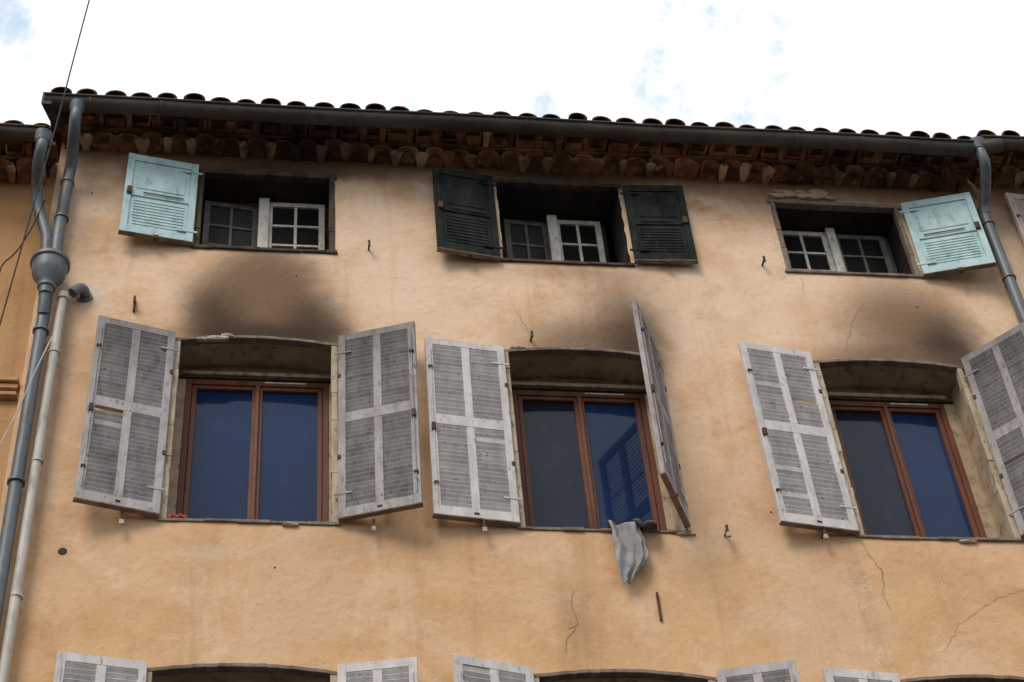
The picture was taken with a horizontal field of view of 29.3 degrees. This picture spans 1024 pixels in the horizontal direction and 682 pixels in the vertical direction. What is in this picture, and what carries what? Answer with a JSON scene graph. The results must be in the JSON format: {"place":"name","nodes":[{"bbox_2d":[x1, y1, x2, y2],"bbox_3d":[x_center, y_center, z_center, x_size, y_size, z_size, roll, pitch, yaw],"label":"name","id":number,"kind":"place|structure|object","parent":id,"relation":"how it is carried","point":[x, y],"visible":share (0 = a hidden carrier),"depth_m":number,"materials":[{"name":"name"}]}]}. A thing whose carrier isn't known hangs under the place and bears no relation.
{"place":"outdoors","nodes":[
{"label":"outdoors","id":0,"kind":"place"},
{"bbox_2d":[0,0,1023,141],"label":"sky","id":1,"kind":"structure","parent":0,"point":[955,68],"materials":[{"name":"white"}]},
{"label":"ground","id":2,"kind":"structure","parent":0,"visible":0},
{"bbox_2d":[0,163,58,504],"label":"facade wall","id":3,"kind":"structure","parent":2,"relation":"on","point":[15,212],"depth_m":14.89,"materials":[{"name":"orange paint"}]},
{"bbox_2d":[0,377,18,399],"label":"string course","id":4,"kind":"object","parent":3,"relation":"attached to","point":[9,387],"visible":1,"depth_m":14.01,"materials":[{"name":"orange paint"}]},
{"bbox_2d":[0,120,51,166],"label":"tiled roof","id":5,"kind":"structure","parent":3,"relation":"attached to","point":[14,144],"depth_m":15.67,"materials":[{"name":"tile"}]},
{"bbox_2d":[0,141,57,184],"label":"eave tile courses","id":6,"kind":"object","parent":3,"relation":"attached to","point":[15,163],"visible":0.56,"depth_m":15.73,"materials":[{"name":"ceramic"}]},
{"bbox_2d":[0,142,1023,681],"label":"facade wall","id":7,"kind":"structure","parent":2,"relation":"on","point":[428,590],"depth_m":13.87,"materials":[{"name":"paint"}]},
{"bbox_2d":[0,291,51,625],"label":"downpipe","id":8,"kind":"object","parent":7,"relation":"attached to","point":[16,479],"visible":1,"depth_m":13.45,"materials":[{"name":"metal"}]},
{"bbox_2d":[30,248,69,294],"bbox_3d":[-3.483,-0.472,14.684,0.300,0.380,0.300,2,-48,-7],"label":"rainwater hopper","id":9,"kind":"object","parent":8,"relation":"attached to","point":[50,268],"visible":0.99,"depth_m":14.65,"materials":[{"name":"metal"}]},
{"bbox_2d":[31,128,52,248],"bbox_3d":[-3.677,-1.090,15.152,0.216,1.192,0.509,-7,-47,1],"label":"downpipe","id":10,"kind":"object","parent":9,"relation":"attached to","point":[42,137],"visible":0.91,"depth_m":15.33,"materials":[{"name":"metal"}]},
{"bbox_2d":[0,123,45,140],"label":"eave gutter","id":11,"kind":"object","parent":10,"relation":"attached to","point":[19,132],"visible":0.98,"depth_m":15.41,"materials":[{"name":"metal"}]},
{"bbox_2d":[0,199,51,444],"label":"wall cable","id":12,"kind":"object","parent":7,"relation":"attached to","point":[16,251],"depth_m":14.08,"materials":[{"name":"rubber"}]},
{"bbox_2d":[0,290,68,681],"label":"pvc pipe","id":13,"kind":"object","parent":7,"relation":"attached to","point":[16,594],"visible":1,"depth_m":13.14,"materials":[{"name":"white plastic"}]},
{"bbox_2d":[51,98,84,251],"bbox_3d":[-3.515,-1.210,15.362,0.148,1.643,0.537,9,-49,-13],"label":"downpipe","id":14,"kind":"object","parent":7,"relation":"attached to","point":[67,182],"visible":0.9,"depth_m":15.66,"materials":[{"name":"metal"}]},
{"bbox_2d":[68,283,92,301],"bbox_3d":[-3.255,-0.363,14.769,0.118,0.153,0.204,-22,-49,15],"label":"overflow elbow","id":15,"kind":"object","parent":7,"relation":"attached to","point":[81,292],"visible":1,"depth_m":14.75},
{"bbox_2d":[146,663,337,681],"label":"opening trim","id":16,"kind":"structure","parent":7,"relation":"attached to","point":[331,676],"depth_m":12.42,"materials":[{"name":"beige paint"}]},
{"bbox_2d":[54,651,147,681],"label":"louvred shutter","id":17,"kind":"object","parent":16,"relation":"attached to","point":[73,667],"visible":1,"depth_m":12.18,"materials":[{"name":"grey paint"}]},
{"bbox_2d":[337,657,417,681],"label":"louvred shutter","id":18,"kind":"object","parent":16,"relation":"attached to","point":[399,670],"visible":1,"depth_m":12.41,"materials":[{"name":"grey paint"}]},
{"bbox_2d":[156,335,340,525],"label":"opening trim","id":19,"kind":"structure","parent":7,"relation":"attached to","point":[271,340],"depth_m":14.05,"materials":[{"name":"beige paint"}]},
{"bbox_2d":[73,315,178,517],"bbox_3d":[-2.706,0.500,13.836,0.615,1.845,0.062,13,-50,-16],"label":"louvred shutter","id":20,"kind":"object","parent":19,"relation":"attached to","point":[121,463],"visible":1,"depth_m":13.77,"materials":[{"name":"grey paint"}]},
{"bbox_2d":[167,513,187,517],"bbox_3d":[-2.280,1.199,13.300,0.188,0.050,0.065,-1,-47,-4],"label":"red rag","id":21,"kind":"object","parent":19,"relation":"on","point":[173,515],"visible":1,"depth_m":13.28,"materials":[{"name":"fabric"}]},
{"bbox_2d":[334,321,423,521],"bbox_3d":[-0.975,0.543,14.045,0.622,1.865,0.062,-11,-48,5],"label":"louvred shutter","id":22,"kind":"object","parent":19,"relation":"attached to","point":[379,461],"visible":1,"depth_m":13.98,"materials":[{"name":"grey paint"}]},
{"bbox_2d":[167,365,331,521],"bbox_3d":[-1.871,0.803,14.253,1.383,2.030,0.090,2,-48,-7],"label":"brown casement window","id":23,"kind":"structure","parent":7,"relation":"attached to","point":[252,443],"depth_m":14.30,"materials":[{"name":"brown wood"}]},
{"bbox_2d":[191,169,337,254],"bbox_3d":[-1.993,-1.038,15.834,1.155,1.023,0.079,2,-48,-7],"label":"attic surround","id":24,"kind":"object","parent":7,"relation":"attached to","point":[263,176],"visible":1,"depth_m":16.04,"materials":[{"name":"brown wood"}]},
{"bbox_2d":[118,153,201,245],"bbox_3d":[-2.806,-1.134,15.660,0.609,1.046,0.060,9,-49,-13],"label":"panelled shutter","id":25,"kind":"object","parent":24,"relation":"attached to","point":[159,199],"visible":1,"depth_m":15.64,"materials":[{"name":"blue paint"}]},
{"bbox_2d":[200,202,328,249],"bbox_3d":[-2.054,-0.653,16.172,1.140,1.120,0.475,2,-48,-7],"label":"attic window frame","id":26,"kind":"object","parent":7,"relation":"attached to","point":[326,223],"visible":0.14,"depth_m":16.23,"materials":[{"name":"grey wood"}]},
{"bbox_2d":[201,200,258,245],"bbox_3d":[-2.305,-0.837,15.981,0.450,0.860,0.040,7,-49,-12],"label":"attic casement","id":27,"kind":"object","parent":26,"relation":"attached to","point":[229,224],"visible":0.54,"depth_m":16.10,"materials":[{"name":"grey wood"}]},
{"bbox_2d":[268,202,324,249],"bbox_3d":[-1.776,-0.845,16.021,0.480,0.860,0.040,2,-48,-7],"label":"attic casement","id":28,"kind":"object","parent":26,"relation":"attached to","point":[297,226],"visible":0.7,"depth_m":16.12,"materials":[{"name":"white wood"}]},
{"bbox_2d":[58,192,917,620],"bbox_3d":[0.063,0.355,14.547,6.664,4.327,0.105,2,-48,-7],"label":"wall ironwork","id":29,"kind":"object","parent":7,"relation":"attached to","point":[484,530],"depth_m":13.44,"materials":[{"name":"metal"}]},
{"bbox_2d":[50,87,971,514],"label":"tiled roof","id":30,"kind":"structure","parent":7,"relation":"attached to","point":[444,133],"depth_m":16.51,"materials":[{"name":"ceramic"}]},
{"bbox_2d":[62,113,976,192],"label":"eave tile courses","id":31,"kind":"object","parent":7,"relation":"attached to","point":[777,165],"visible":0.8,"depth_m":16.55,"materials":[{"name":"brown tile"}]},
{"bbox_2d":[0,0,89,324],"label":"overhead cable","id":32,"kind":"object","parent":31,"relation":"attached to","point":[43,167],"visible":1,"depth_m":14.95,"materials":[{"name":"rubber"}]},
{"bbox_2d":[41,92,65,132],"bbox_3d":[-3.733,-1.883,15.931,0.077,0.250,0.331,-9,-47,3],"label":"gutter end box","id":33,"kind":"object","parent":31,"relation":"attached to","point":[51,113],"visible":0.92,"depth_m":15.85,"materials":[{"name":"metal"}]},
{"bbox_2d":[44,92,974,156],"bbox_3d":[0.085,-1.785,16.292,7.790,0.120,0.164,2,-48,-7],"label":"eave gutter","id":34,"kind":"object","parent":31,"relation":"attached to","point":[257,112],"visible":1,"depth_m":16.25,"materials":[{"name":"grey metal"}]},
{"bbox_2d":[981,138,1003,153],"bbox_3d":[4.112,-1.673,16.845,0.238,0.185,0.131,2,-48,-7],"label":"gutter joint","id":35,"kind":"object","parent":31,"relation":"attached to","point":[993,146],"visible":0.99,"depth_m":16.80,"materials":[{"name":"metal"}]},
{"bbox_2d":[257,198,845,271],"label":"meeting stiles","id":36,"kind":"object","parent":7,"relation":"attached to","point":[552,227],"visible":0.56,"depth_m":16.41,"materials":[{"name":"white paint"}]},
{"bbox_2d":[500,220,609,261],"bbox_3d":[0.339,-0.512,16.554,0.970,1.170,0.475,2,-48,-7],"label":"attic window frame","id":37,"kind":"object","parent":7,"relation":"attached to","point":[603,237],"visible":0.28,"depth_m":16.61,"materials":[{"name":"grey wood"}]},
{"bbox_2d":[503,219,550,259],"bbox_3d":[0.141,-0.702,16.361,0.380,0.910,0.040,6,-48,-10],"label":"attic casement","id":38,"kind":"object","parent":37,"relation":"attached to","point":[526,240],"visible":0.59,"depth_m":16.51,"materials":[{"name":"grey wood"}]},
{"bbox_2d":[557,220,605,261],"bbox_3d":[0.580,-0.709,16.395,0.405,0.910,0.040,2,-48,-7],"label":"attic casement","id":39,"kind":"object","parent":37,"relation":"attached to","point":[581,240],"visible":0.58,"depth_m":16.54,"materials":[{"name":"white wood"}]},
{"bbox_2d":[493,178,634,266],"bbox_3d":[0.410,-0.966,16.151,1.105,1.085,0.079,2,-48,-7],"label":"attic surround","id":40,"kind":"object","parent":7,"relation":"attached to","point":[552,185],"visible":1,"depth_m":16.48,"materials":[{"name":"brown wood"}]},
{"bbox_2d":[432,166,503,261],"bbox_3d":[-0.361,-1.038,15.965,0.550,1.111,0.060,9,-49,-13],"label":"panelled shutter","id":41,"kind":"object","parent":40,"relation":"attached to","point":[465,215],"visible":1,"depth_m":15.94,"materials":[{"name":"black paint"}]},
{"bbox_2d":[620,185,697,264],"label":"panelled shutter","id":42,"kind":"object","parent":40,"relation":"attached to","point":[660,230],"visible":1,"depth_m":16.16,"materials":[{"name":"black paint"}]},
{"bbox_2d":[194,189,977,543],"bbox_3d":[0.401,-0.026,15.063,5.623,4.027,0.052,2,-48,-7],"label":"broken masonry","id":43,"kind":"object","parent":7,"relation":"attached to","point":[798,195],"visible":1,"depth_m":16.69,"materials":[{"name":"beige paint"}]},
{"bbox_2d":[511,376,674,530],"bbox_3d":[0.553,0.891,14.556,1.358,2.030,0.090,2,-48,-7],"label":"brown casement window","id":44,"kind":"structure","parent":7,"relation":"attached to","point":[587,454],"depth_m":14.62,"materials":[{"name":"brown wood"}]},
{"bbox_2d":[504,347,691,533],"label":"opening trim","id":45,"kind":"structure","parent":7,"relation":"attached to","point":[583,351],"depth_m":14.59,"materials":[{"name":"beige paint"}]},
{"bbox_2d":[424,337,521,526],"bbox_3d":[-0.289,0.624,14.148,0.643,1.814,0.062,7,-49,-12],"label":"louvred shutter","id":46,"kind":"object","parent":45,"relation":"attached to","point":[472,466],"visible":1,"depth_m":14.09,"materials":[{"name":"grey paint"}]},
{"bbox_2d":[631,298,690,527],"bbox_3d":[1.081,0.500,14.187,0.062,1.814,0.627,-17,-48,11],"label":"louvred shutter","id":47,"kind":"object","parent":45,"relation":"attached to","point":[666,450],"visible":1,"depth_m":14.03,"materials":[{"name":"grey paint"}]},
{"bbox_2d":[534,669,716,681],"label":"opening trim","id":48,"kind":"structure","parent":7,"relation":"attached to","point":[611,673],"depth_m":12.73,"materials":[{"name":"beige paint"}]},
{"bbox_2d":[452,654,533,681],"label":"louvred shutter","id":49,"kind":"object","parent":48,"relation":"attached to","point":[469,669],"visible":1,"depth_m":12.47,"materials":[{"name":"grey paint"}]},
{"bbox_2d":[716,659,799,681],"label":"louvred shutter","id":50,"kind":"object","parent":48,"relation":"attached to","point":[783,671],"visible":1,"depth_m":12.70,"materials":[{"name":"grey paint"}]},
{"bbox_2d":[607,519,656,583],"bbox_3d":[0.872,1.471,13.464,0.375,0.641,0.266,2,-48,-7],"label":"hanging cloth","id":51,"kind":"object","parent":7,"relation":"hanging from","point":[631,549],"visible":1,"depth_m":13.44,"materials":[{"name":"white fabric"}]},
{"bbox_2d":[508,278,1021,658],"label":"wall cracks","id":52,"kind":"structure","parent":7,"relation":"attached to","point":[860,540],"depth_m":13.52,"materials":[{"name":"orange paint"}]},
{"bbox_2d":[766,199,923,278],"bbox_3d":[2.779,-0.847,16.409,1.175,0.964,0.078,2,-48,-7],"label":"attic surround","id":53,"kind":"object","parent":7,"relation":"attached to","point":[837,206],"visible":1,"depth_m":16.61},
{"bbox_2d":[900,192,996,277],"bbox_3d":[3.640,-0.890,16.404,0.627,0.982,0.060,-9,-47,4],"label":"panelled shutter","id":54,"kind":"object","parent":53,"relation":"attached to","point":[947,235],"visible":1,"depth_m":16.39,"materials":[{"name":"blue paint"}]},
{"bbox_2d":[884,238,897,272],"bbox_3d":[2.725,-0.447,16.764,1.120,1.070,0.475,2,-48,-7],"label":"attic window frame","id":55,"kind":"object","parent":7,"relation":"attached to","point":[891,255],"visible":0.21,"depth_m":16.81,"materials":[{"name":"white wood"}]},
{"bbox_2d":[782,231,835,270],"bbox_3d":[2.500,-0.657,16.550,0.465,0.810,0.040,2,-48,-7],"label":"attic casement","id":56,"kind":"object","parent":55,"relation":"attached to","point":[808,250],"visible":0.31,"depth_m":16.67,"materials":[{"name":"white wood"}]},
{"bbox_2d":[835,234,894,272],"bbox_3d":[3.012,-0.627,16.624,0.460,0.810,0.040,2,-48,-7],"label":"attic casement","id":57,"kind":"object","parent":55,"relation":"attached to","point":[864,254],"visible":0.54,"depth_m":16.75,"materials":[{"name":"white wood"}]},
{"bbox_2d":[826,387,997,537],"bbox_3d":[2.962,0.980,14.856,1.300,2.030,0.090,2,-48,-7],"label":"brown casement window","id":58,"kind":"structure","parent":7,"relation":"attached to","point":[910,464],"depth_m":14.92,"materials":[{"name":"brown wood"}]},
{"bbox_2d":[813,358,1023,541],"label":"opening trim","id":59,"kind":"structure","parent":7,"relation":"attached to","point":[997,485],"depth_m":14.71,"materials":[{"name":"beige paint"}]},
{"bbox_2d":[738,341,859,534],"bbox_3d":[2.115,0.685,14.462,0.634,1.878,0.062,9,-49,-13],"label":"louvred shutter","id":60,"kind":"object","parent":59,"relation":"attached to","point":[805,471],"visible":1,"depth_m":14.39,"materials":[{"name":"grey paint"}]},
{"bbox_2d":[961,322,1023,538],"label":"louvred shutter","id":61,"kind":"object","parent":59,"relation":"attached to","point":[994,370],"visible":1,"depth_m":14.83,"materials":[{"name":"grey paint"}]},
{"bbox_2d":[900,674,1023,681],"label":"opening trim","id":62,"kind":"structure","parent":7,"relation":"attached to","point":[975,678],"depth_m":13.01,"materials":[{"name":"beige paint"}]},
{"bbox_2d":[822,667,899,681],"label":"louvred shutter","id":63,"kind":"object","parent":62,"relation":"attached to","point":[838,675],"visible":1,"depth_m":12.83,"materials":[{"name":"grey paint"}]},
{"bbox_2d":[970,136,1023,322],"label":"downpipe","id":64,"kind":"object","parent":7,"relation":"attached to","point":[999,254],"visible":0.98,"depth_m":16.51,"materials":[{"name":"metal"}]},
{"bbox_2d":[966,180,1023,323],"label":"facade wall","id":65,"kind":"structure","parent":2,"relation":"on","point":[1007,231],"depth_m":16.80,"materials":[{"name":"beige paint"}]},
{"bbox_2d":[968,150,1023,188],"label":"eave tile courses","id":66,"kind":"object","parent":65,"relation":"attached to","point":[1005,172],"visible":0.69,"depth_m":17.18,"materials":[{"name":"ceramic"}]},
{"bbox_2d":[981,135,1023,151],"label":"eave gutter","id":67,"kind":"object","parent":66,"relation":"attached to","point":[1013,143],"visible":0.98,"depth_m":16.86,"materials":[{"name":"grey metal"}]},
{"bbox_2d":[976,130,1023,163],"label":"tiled roof","id":68,"kind":"structure","parent":65,"relation":"attached to","point":[1006,133],"depth_m":17.09,"materials":[{"name":"tile"}]},
{"bbox_2d":[1004,192,1023,242],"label":"louvred shutter","id":69,"kind":"object","parent":65,"relation":"attached to","point":[1015,202],"visible":1,"depth_m":16.84,"materials":[{"name":"grey paint"}]}
]}

